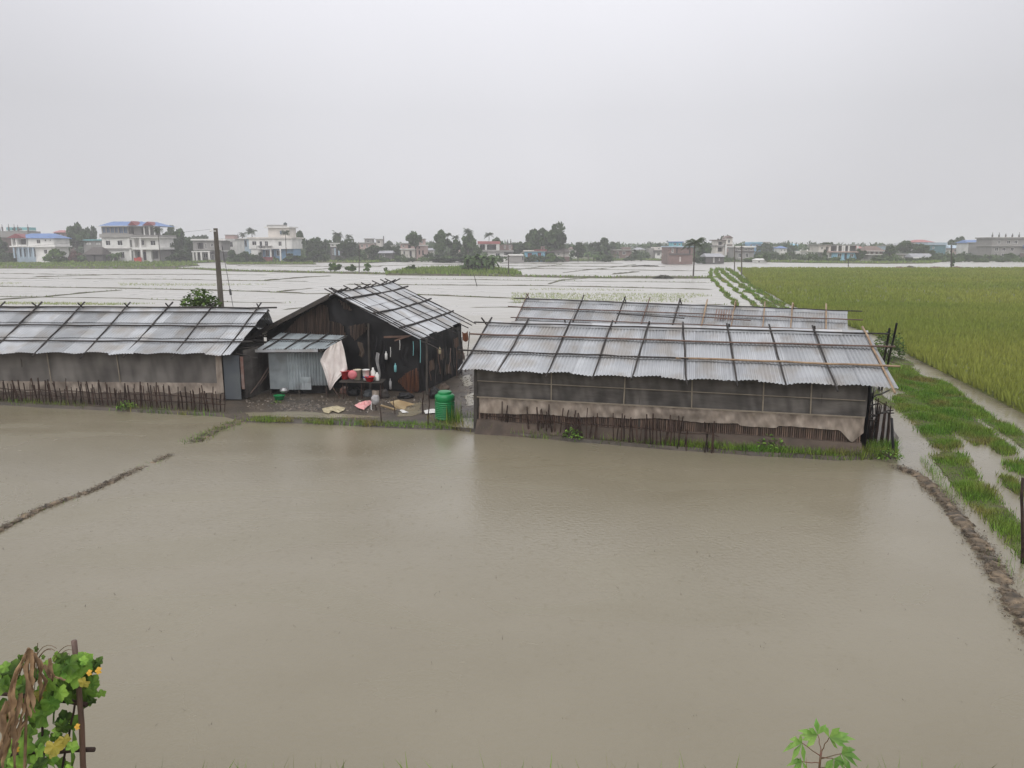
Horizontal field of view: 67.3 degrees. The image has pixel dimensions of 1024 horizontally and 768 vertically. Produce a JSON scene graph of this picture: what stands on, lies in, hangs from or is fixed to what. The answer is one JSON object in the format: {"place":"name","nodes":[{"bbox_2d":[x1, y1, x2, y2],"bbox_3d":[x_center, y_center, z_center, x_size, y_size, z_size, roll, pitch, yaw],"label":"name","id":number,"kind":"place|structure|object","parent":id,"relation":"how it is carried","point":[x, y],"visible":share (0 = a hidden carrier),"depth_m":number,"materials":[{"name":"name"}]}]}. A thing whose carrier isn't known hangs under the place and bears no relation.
{"place":"outdoors","nodes":[
{"label":"outdoors","id":0,"kind":"place"},
{"bbox_2d":[0,263,198,267],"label":"grass bank","id":1,"kind":"structure","parent":0,"point":[187,265],"depth_m":176.58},
{"bbox_2d":[0,361,898,460],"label":"yard ground","id":2,"kind":"structure","parent":0,"point":[239,409],"depth_m":23.24,"materials":[{"name":"soil"}]},
{"bbox_2d":[0,378,225,411],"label":"stick fence","id":3,"kind":"object","parent":2,"relation":"on","point":[49,395],"visible":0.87,"depth_m":23.87,"materials":[{"name":"wood"}]},
{"bbox_2d":[0,301,289,400],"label":"tin roof shed","id":4,"kind":"structure","parent":2,"relation":"on","point":[190,348],"depth_m":24.93,"materials":[{"name":"grey metal"}]},
{"bbox_2d":[223,355,241,398],"bbox_3d":[-8.951,-0.210,24.619,0.520,1.420,0.040,1,10,3],"label":"door panel","id":5,"kind":"structure","parent":4,"relation":"in","point":[231,364],"depth_m":24.60,"materials":[{"name":"metal"}]},
{"bbox_2d":[255,331,346,393],"bbox_3d":[-6.979,-0.573,25.692,2.606,2.202,1.590,3,11,17],"label":"lean to","id":6,"kind":"object","parent":2,"relation":"on","point":[300,373],"visible":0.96,"depth_m":25.59,"materials":[{"name":"metal"}]},
{"bbox_2d":[320,341,346,389],"bbox_3d":[-5.817,-0.610,25.148,0.868,1.650,0.140,0,10,0],"label":"hanging sheet","id":7,"kind":"object","parent":6,"relation":"hanging from","point":[333,361],"visible":1,"depth_m":25.14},
{"bbox_2d":[246,411,379,417],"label":"puddle","id":8,"kind":"object","parent":2,"relation":"on","point":[301,414],"visible":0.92,"depth_m":22.66,"materials":[{"name":"liquid"}]},
{"bbox_2d":[245,353,473,414],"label":"mud clods","id":9,"kind":"object","parent":2,"relation":"on","point":[300,404],"visible":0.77,"depth_m":24.11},
{"bbox_2d":[339,378,385,398],"bbox_3d":[-4.878,0.202,25.185,1.392,0.676,0.670,0,10,0],"label":"washing table","id":10,"kind":"object","parent":2,"relation":"on","point":[361,381],"visible":0.77,"depth_m":24.93,"materials":[{"name":"brown wood"}]},
{"bbox_2d":[251,278,475,394],"bbox_3d":[-5.143,-1.865,28.457,7.250,3.861,5.627,3,11,14],"label":"gabled hut","id":11,"kind":"object","parent":2,"relation":"on","point":[391,314],"visible":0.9,"depth_m":26.43,"materials":[{"name":"metal"}]},
{"bbox_2d":[371,335,378,360],"bbox_3d":[-4.590,-1.214,25.812,0.270,0.909,0.077,3,11,15],"label":"hanging rag","id":12,"kind":"object","parent":11,"relation":"hanging from","point":[374,346],"visible":1,"depth_m":25.80,"materials":[{"name":"black fabric"}]},
{"bbox_2d":[379,340,385,371],"bbox_3d":[-4.318,-0.939,25.788,0.268,1.078,0.077,3,11,15],"label":"hanging rag","id":13,"kind":"object","parent":11,"relation":"hanging from","point":[382,352],"visible":1,"depth_m":25.78,"materials":[{"name":"black fabric"}]},
{"bbox_2d":[371,390,378,409],"bbox_3d":[-4.130,0.496,23.191,0.273,0.624,0.244,0,10,0],"label":"hanging sack","id":14,"kind":"object","parent":2,"relation":"on","point":[375,398],"visible":1,"depth_m":23.12,"materials":[{"name":"white plastic"}]},
{"bbox_2d":[390,400,413,409],"bbox_3d":[-3.405,0.631,23.681,0.683,0.182,0.449,7,12,34],"label":"cardboard sheet","id":15,"kind":"object","parent":2,"relation":"on","point":[400,404],"visible":0.95,"depth_m":23.72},
{"bbox_2d":[396,402,421,416],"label":"puddle","id":16,"kind":"object","parent":2,"relation":"on","point":[412,411],"visible":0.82,"depth_m":23.06,"materials":[{"name":"liquid"}]},
{"bbox_2d":[435,390,454,420],"bbox_3d":[-1.922,0.601,22.052,0.574,0.815,0.574,0,10,0],"label":"green barrel","id":17,"kind":"object","parent":2,"relation":"on","point":[444,399],"visible":0.87,"depth_m":21.83,"materials":[{"name":"plastic"}]},
{"bbox_2d":[441,418,473,427],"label":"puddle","id":18,"kind":"object","parent":2,"relation":"on","point":[471,422],"visible":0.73,"depth_m":21.51,"materials":[{"name":"liquid"}]},
{"bbox_2d":[480,401,718,452],"bbox_3d":[2.023,1.080,19.820,6.453,0.953,0.226,4,11,21],"label":"stick fence","id":19,"kind":"object","parent":2,"relation":"on","point":[623,426],"visible":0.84,"depth_m":19.48,"materials":[{"name":"wood"}]},
{"bbox_2d":[457,317,899,454],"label":"tin roof shed","id":20,"kind":"structure","parent":2,"relation":"on","point":[770,379],"depth_m":19.57,"materials":[{"name":"grey metal"}]},
{"bbox_2d":[508,293,862,329],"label":"tin roof shed","id":21,"kind":"structure","parent":2,"relation":"on","point":[575,311],"depth_m":28.91,"materials":[{"name":"grey metal"}]},
{"bbox_2d":[866,386,893,443],"bbox_3d":[9.224,0.881,19.394,0.716,1.590,1.391,5,11,26],"label":"stick fence","id":22,"kind":"object","parent":2,"relation":"on","point":[872,427],"visible":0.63,"depth_m":19.30,"materials":[{"name":"brown wood"}]},
{"bbox_2d":[877,448,904,460],"bbox_3d":[8.945,1.653,18.119,0.624,0.264,0.602,7,13,35],"label":"leafy weed","id":23,"kind":"object","parent":2,"relation":"on","point":[888,453],"visible":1,"depth_m":18.05,"materials":[{"name":"green plant"}]},
{"bbox_2d":[386,268,519,275],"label":"grass bank","id":24,"kind":"structure","parent":0,"point":[425,274],"depth_m":128.83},
{"bbox_2d":[464,253,501,269],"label":"banana clump","id":25,"kind":"object","parent":24,"relation":"on","point":[483,261],"visible":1,"depth_m":140.06,"materials":[{"name":"green plant"}]},
{"bbox_2d":[0,258,941,304],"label":"bank grass","id":26,"kind":"structure","parent":0,"point":[448,270],"depth_m":178.71,"materials":[{"name":"plant"}]},
{"bbox_2d":[0,253,943,263],"bbox_3d":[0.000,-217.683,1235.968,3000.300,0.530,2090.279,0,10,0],"label":"village ground","id":27,"kind":"structure","parent":0,"point":[909,262],"depth_m":226.07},
{"bbox_2d":[0,224,40,235],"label":"house","id":28,"kind":"structure","parent":27,"relation":"on","point":[9,231],"depth_m":263.68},
{"bbox_2d":[7,233,71,261],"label":"house","id":29,"kind":"structure","parent":27,"relation":"on","point":[30,251],"depth_m":224.88,"materials":[{"name":"paint"}]},
{"bbox_2d":[42,248,65,261],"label":"bush","id":30,"kind":"object","parent":27,"relation":"on","point":[54,255],"visible":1,"depth_m":217.85,"materials":[{"name":"green plant"}]},
{"bbox_2d":[66,222,89,250],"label":"tree","id":31,"kind":"object","parent":27,"relation":"on","point":[77,233],"visible":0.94,"depth_m":257.08,"materials":[{"name":"green plant"}]},
{"bbox_2d":[82,239,101,255],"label":"house","id":32,"kind":"structure","parent":27,"relation":"on","point":[90,244],"depth_m":257.86,"materials":[{"name":"paint"}]},
{"bbox_2d":[82,247,110,261],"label":"thatched hut","id":33,"kind":"object","parent":27,"relation":"on","point":[93,254],"visible":0.69,"depth_m":218.28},
{"bbox_2d":[99,221,175,261],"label":"house","id":34,"kind":"structure","parent":27,"relation":"on","point":[142,247],"depth_m":221.45,"materials":[{"name":"paint"}]},
{"bbox_2d":[165,250,190,261],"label":"bush","id":35,"kind":"object","parent":27,"relation":"on","point":[178,255],"visible":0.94,"depth_m":222.84,"materials":[{"name":"green plant"}]},
{"bbox_2d":[172,228,187,249],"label":"tree","id":36,"kind":"object","parent":27,"relation":"on","point":[180,239],"visible":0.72,"depth_m":235.22,"materials":[{"name":"green plant"}]},
{"bbox_2d":[184,237,194,257],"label":"tree","id":37,"kind":"object","parent":27,"relation":"on","point":[188,245],"visible":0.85,"depth_m":233.09,"materials":[{"name":"green plant"}]},
{"bbox_2d":[191,239,234,260],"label":"house","id":38,"kind":"structure","parent":27,"relation":"on","point":[203,244],"depth_m":228.63,"materials":[{"name":"paint"}]},
{"bbox_2d":[222,235,244,253],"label":"house","id":39,"kind":"structure","parent":27,"relation":"on","point":[237,246],"depth_m":243.47,"materials":[{"name":"paint"}]},
{"bbox_2d":[247,222,303,260],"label":"house","id":40,"kind":"structure","parent":27,"relation":"on","point":[271,245],"depth_m":232.74,"materials":[{"name":"paint"}]},
{"bbox_2d":[305,237,324,255],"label":"tree","id":41,"kind":"object","parent":27,"relation":"on","point":[313,243],"visible":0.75,"depth_m":244.22,"materials":[{"name":"green plant"}]},
{"bbox_2d":[308,248,328,261],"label":"bush","id":42,"kind":"object","parent":27,"relation":"on","point":[315,254],"visible":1,"depth_m":226.87,"materials":[{"name":"green plant"}]},
{"bbox_2d":[329,243,344,259],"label":"house","id":43,"kind":"structure","parent":27,"relation":"on","point":[334,251],"depth_m":246.32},
{"bbox_2d":[336,238,361,256],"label":"tree","id":44,"kind":"object","parent":27,"relation":"on","point":[345,247],"visible":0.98,"depth_m":237.49,"materials":[{"name":"green plant"}]},
{"bbox_2d":[358,238,375,257],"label":"house","id":45,"kind":"structure","parent":27,"relation":"on","point":[368,242],"depth_m":295.39,"materials":[{"name":"paint"}]},
{"bbox_2d":[364,245,385,256],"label":"tree","id":46,"kind":"object","parent":27,"relation":"on","point":[374,250],"visible":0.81,"depth_m":245.09,"materials":[{"name":"green plant"}]},
{"bbox_2d":[399,239,427,258],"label":"house","id":47,"kind":"structure","parent":27,"relation":"on","point":[407,249],"depth_m":248.18,"materials":[{"name":"paint"}]},
{"bbox_2d":[405,231,421,260],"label":"tree","id":48,"kind":"object","parent":27,"relation":"on","point":[413,239],"visible":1,"depth_m":241.32,"materials":[{"name":"green plant"}]},
{"bbox_2d":[433,229,449,253],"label":"tree","id":49,"kind":"object","parent":27,"relation":"on","point":[441,240],"visible":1,"depth_m":233.01,"materials":[{"name":"green plant"}]},
{"bbox_2d":[478,239,513,256],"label":"house","id":50,"kind":"structure","parent":27,"relation":"on","point":[495,248],"depth_m":238.63,"materials":[{"name":"paint"}]},
{"bbox_2d":[74,240,954,255],"bbox_3d":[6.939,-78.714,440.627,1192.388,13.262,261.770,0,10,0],"label":"distant woodland","id":51,"kind":"object","parent":27,"relation":"on","point":[764,247],"visible":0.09,"depth_m":327.68,"materials":[{"name":"green plant"}]},
{"bbox_2d":[523,228,539,249],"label":"tree","id":52,"kind":"object","parent":27,"relation":"on","point":[531,239],"visible":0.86,"depth_m":242.66,"materials":[{"name":"green plant"}]},
{"bbox_2d":[523,246,546,261],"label":"house","id":53,"kind":"structure","parent":27,"relation":"on","point":[527,253],"depth_m":234.70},
{"bbox_2d":[66,248,1023,261],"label":"village scrub","id":54,"kind":"object","parent":27,"relation":"on","point":[639,255],"visible":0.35,"depth_m":235.66,"materials":[{"name":"green plant"}]},
{"bbox_2d":[547,248,569,260],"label":"house","id":55,"kind":"structure","parent":27,"relation":"on","point":[563,252],"depth_m":239.70,"materials":[{"name":"concrete"}]},
{"bbox_2d":[589,237,610,254],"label":"bamboo grove","id":56,"kind":"object","parent":27,"relation":"on","point":[605,247],"visible":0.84,"depth_m":269.26,"materials":[{"name":"green plant"}]},
{"bbox_2d":[610,247,631,258],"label":"house","id":57,"kind":"structure","parent":27,"relation":"on","point":[623,252],"depth_m":264.40,"materials":[{"name":"brick"}]},
{"bbox_2d":[646,247,661,258],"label":"house","id":58,"kind":"structure","parent":27,"relation":"on","point":[654,252],"depth_m":271.51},
{"bbox_2d":[709,236,733,255],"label":"house","id":59,"kind":"structure","parent":27,"relation":"on","point":[719,246],"depth_m":251.23,"materials":[{"name":"paint"}]},
{"bbox_2d":[727,246,755,260],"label":"house","id":60,"kind":"structure","parent":27,"relation":"on","point":[748,251],"depth_m":236.74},
{"bbox_2d":[809,244,858,260],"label":"house","id":61,"kind":"structure","parent":27,"relation":"on","point":[844,252],"depth_m":243.76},
{"bbox_2d":[859,246,884,259],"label":"house","id":62,"kind":"structure","parent":27,"relation":"on","point":[872,251],"depth_m":258.72,"materials":[{"name":"paint"}]},
{"bbox_2d":[896,240,921,253],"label":"tree","id":63,"kind":"object","parent":27,"relation":"on","point":[903,247],"visible":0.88,"depth_m":268.92,"materials":[{"name":"green plant"}]},
{"bbox_2d":[904,253,930,259],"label":"long shed","id":64,"kind":"structure","parent":27,"relation":"on","point":[914,255],"depth_m":248.52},
{"bbox_2d":[912,243,934,253],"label":"tree","id":65,"kind":"object","parent":27,"relation":"on","point":[922,247],"visible":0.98,"depth_m":266.70,"materials":[{"name":"green plant"}]},
{"bbox_2d":[916,242,947,253],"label":"warehouse","id":66,"kind":"structure","parent":27,"relation":"on","point":[939,247],"depth_m":285.48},
{"bbox_2d":[956,240,975,254],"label":"house","id":67,"kind":"structure","parent":27,"relation":"on","point":[962,246],"depth_m":283.85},
{"bbox_2d":[975,232,1023,257],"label":"house","id":68,"kind":"structure","parent":27,"relation":"on","point":[998,245],"depth_m":254.47,"materials":[{"name":"paint"}]},
{"bbox_2d":[0,260,1023,767],"bbox_3d":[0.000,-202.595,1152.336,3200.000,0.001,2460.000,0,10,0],"label":"flood water","id":69,"kind":"structure","parent":0,"point":[192,612],"depth_m":11.46,"materials":[{"name":"liquid"}]},
{"bbox_2d":[0,252,16,261],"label":"bush","id":70,"kind":"object","parent":69,"relation":"on","point":[6,256],"visible":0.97,"depth_m":224.74,"materials":[{"name":"green plant"}]},
{"bbox_2d":[0,290,119,299],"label":"bund","id":71,"kind":"structure","parent":69,"relation":"on","point":[57,295],"depth_m":77.55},
{"bbox_2d":[0,459,163,531],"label":"bund","id":72,"kind":"structure","parent":69,"relation":"in","point":[22,516],"depth_m":15.04,"materials":[{"name":"soil"}]},
{"bbox_2d":[0,273,238,274],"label":"bund","id":73,"kind":"structure","parent":69,"relation":"in","point":[128,274],"depth_m":133.28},
{"bbox_2d":[0,296,280,302],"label":"bund","id":74,"kind":"structure","parent":69,"relation":"on","point":[124,298],"depth_m":74.21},
{"bbox_2d":[12,278,308,281],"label":"bund","id":75,"kind":"structure","parent":69,"relation":"on","point":[170,279],"depth_m":114.37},
{"bbox_2d":[180,288,221,306],"bbox_3d":[-13.111,-3.278,32.575,2.141,1.641,2.167,0,10,0],"label":"bush","id":76,"kind":"object","parent":69,"relation":"on","point":[196,300],"visible":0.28,"depth_m":32.27,"materials":[{"name":"green plant"}]},
{"bbox_2d":[210,228,223,306],"bbox_3d":[-12.874,-3.775,33.838,0.428,6.029,0.277,-4,11,-22],"label":"utility pole","id":77,"kind":"object","parent":69,"relation":"in","point":[218,271],"visible":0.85,"depth_m":33.55,"materials":[{"name":"concrete"}]},
{"bbox_2d":[191,420,243,441],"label":"bund","id":78,"kind":"structure","parent":69,"relation":"in","point":[213,432],"depth_m":20.90,"materials":[{"name":"soil"}]},
{"bbox_2d":[0,286,525,297],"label":"bund","id":79,"kind":"structure","parent":69,"relation":"on","point":[249,291],"depth_m":85.66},
{"bbox_2d":[283,253,310,261],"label":"bush","id":80,"kind":"object","parent":69,"relation":"on","point":[289,257],"visible":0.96,"depth_m":224.28,"materials":[{"name":"green plant"}]},
{"bbox_2d":[0,267,708,278],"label":"bund","id":81,"kind":"structure","parent":69,"relation":"on","point":[675,277],"depth_m":138.82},
{"bbox_2d":[0,282,711,304],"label":"rice seedlings","id":82,"kind":"object","parent":69,"relation":"on","point":[121,284],"visible":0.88,"depth_m":75.39,"materials":[{"name":"plant"}]},
{"bbox_2d":[429,254,459,262],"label":"bush","id":83,"kind":"object","parent":69,"relation":"on","point":[442,258],"visible":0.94,"depth_m":224.87,"materials":[{"name":"green plant"}]},
{"bbox_2d":[448,239,461,256],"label":"tree","id":84,"kind":"object","parent":69,"relation":"on","point":[455,245],"visible":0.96,"depth_m":235.18,"materials":[{"name":"green plant"}]},
{"bbox_2d":[460,233,476,255],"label":"tree","id":85,"kind":"object","parent":69,"relation":"on","point":[469,241],"visible":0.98,"depth_m":231.69,"materials":[{"name":"green plant"}]},
{"bbox_2d":[0,267,1023,581],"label":"track grass","id":86,"kind":"structure","parent":69,"relation":"on","point":[946,417],"depth_m":20.81,"materials":[{"name":"plant"}]},
{"bbox_2d":[0,420,1023,649],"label":"earth bund","id":87,"kind":"structure","parent":69,"relation":"on","point":[898,467],"depth_m":13.96,"materials":[{"name":"soil"}]},
{"bbox_2d":[508,254,523,261],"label":"grey hut","id":88,"kind":"object","parent":69,"relation":"on","point":[516,257],"visible":0.85,"depth_m":226.04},
{"bbox_2d":[345,284,712,289],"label":"bund","id":89,"kind":"structure","parent":69,"relation":"in","point":[550,285],"depth_m":94.91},
{"bbox_2d":[537,221,566,253],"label":"tree","id":90,"kind":"object","parent":69,"relation":"on","point":[554,238],"visible":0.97,"depth_m":239.35,"materials":[{"name":"green plant"}]},
{"bbox_2d":[501,263,620,263],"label":"bund","id":91,"kind":"structure","parent":69,"relation":"on","point":[562,263],"depth_m":212.76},
{"bbox_2d":[570,242,585,261],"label":"tree","id":92,"kind":"object","parent":69,"relation":"on","point":[579,248],"visible":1,"depth_m":235.99,"materials":[{"name":"green plant"}]},
{"bbox_2d":[661,242,692,263],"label":"house","id":93,"kind":"structure","parent":69,"relation":"on","point":[674,253],"depth_m":204.35,"materials":[{"name":"paint"}]},
{"bbox_2d":[682,237,705,275],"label":"palm tree","id":94,"kind":"object","parent":69,"relation":"on","point":[695,242],"visible":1,"depth_m":118.98,"materials":[{"name":"green plant"}]},
{"bbox_2d":[695,242,711,255],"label":"tree","id":95,"kind":"object","parent":69,"relation":"on","point":[707,248],"visible":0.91,"depth_m":221.08,"materials":[{"name":"green plant"}]},
{"bbox_2d":[699,253,724,263],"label":"grey shed","id":96,"kind":"structure","parent":69,"relation":"on","point":[714,258],"depth_m":209.45,"materials":[{"name":"white metal"}]},
{"bbox_2d":[709,274,899,408],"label":"track verge","id":97,"kind":"structure","parent":69,"relation":"in","point":[891,403],"depth_m":25.15,"materials":[{"name":"plant"}]},
{"bbox_2d":[729,271,914,366],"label":"track verge","id":98,"kind":"structure","parent":69,"relation":"in","point":[903,361],"depth_m":33.90,"materials":[{"name":"plant"}]},
{"bbox_2d":[874,330,907,358],"bbox_3d":[16.681,-1.774,34.096,1.608,1.269,1.574,5,11,27],"label":"leafy weed","id":99,"kind":"object","parent":98,"relation":"on","point":[897,342],"visible":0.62,"depth_m":33.91,"materials":[{"name":"green plant"}]},
{"bbox_2d":[895,394,954,450],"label":"track verge","id":100,"kind":"structure","parent":69,"relation":"in","point":[928,422],"depth_m":21.88,"materials":[{"name":"plant"}]},
{"bbox_2d":[902,380,1010,454],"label":"track verge","id":101,"kind":"structure","parent":69,"relation":"in","point":[975,419],"depth_m":22.38,"materials":[{"name":"plant"}]},
{"bbox_2d":[899,467,1023,634],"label":"bund","id":102,"kind":"structure","parent":69,"relation":"on","point":[966,524],"depth_m":12.75,"materials":[{"name":"soil"}]},
{"bbox_2d":[919,376,1023,447],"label":"track verge","id":103,"kind":"structure","parent":69,"relation":"in","point":[1019,440],"depth_m":20.83,"materials":[{"name":"plant"}]},
{"bbox_2d":[931,452,1020,558],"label":"track verge","id":104,"kind":"structure","parent":69,"relation":"in","point":[998,505],"depth_m":15.28,"materials":[{"name":"plant"}]},
{"bbox_2d":[1020,477,1023,563],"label":"wooden stake","id":105,"kind":"object","parent":104,"relation":"on","point":[1022,514],"visible":0.89,"depth_m":12.13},
{"bbox_2d":[0,0,1023,245],"label":"sky","id":106,"kind":"structure","parent":0,"point":[886,122],"materials":[{"name":"grey"}]},
{"bbox_2d":[737,266,1023,413],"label":"rice crop","id":107,"kind":"object","parent":0,"point":[935,326],"visible":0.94,"depth_m":58.07,"materials":[{"name":"plant"}]},
{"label":"earth bank","id":108,"kind":"structure","parent":0,"visible":0},
{"bbox_2d":[0,647,65,767],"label":"straw","id":109,"kind":"object","parent":108,"relation":"on","point":[9,730],"visible":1,"depth_m":4.36,"materials":[{"name":"brown plant"}]},
{"bbox_2d":[1,639,95,767],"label":"bean trellis","id":110,"kind":"object","parent":108,"relation":"on","point":[81,704],"visible":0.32,"depth_m":4.64,"materials":[{"name":"brown wood"}]},
{"bbox_2d":[0,643,105,767],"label":"gourd vine","id":111,"kind":"object","parent":110,"relation":"attached to","point":[75,671],"visible":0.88,"depth_m":4.55,"materials":[{"name":"green plant"}]},
{"bbox_2d":[54,747,1012,767],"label":"bank edge grass","id":112,"kind":"structure","parent":108,"relation":"on","point":[550,764],"depth_m":6.93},
{"bbox_2d":[783,719,860,767],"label":"leafy seedling","id":113,"kind":"object","parent":108,"relation":"on","point":[838,737],"visible":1,"depth_m":5.11,"materials":[{"name":"green plant"}]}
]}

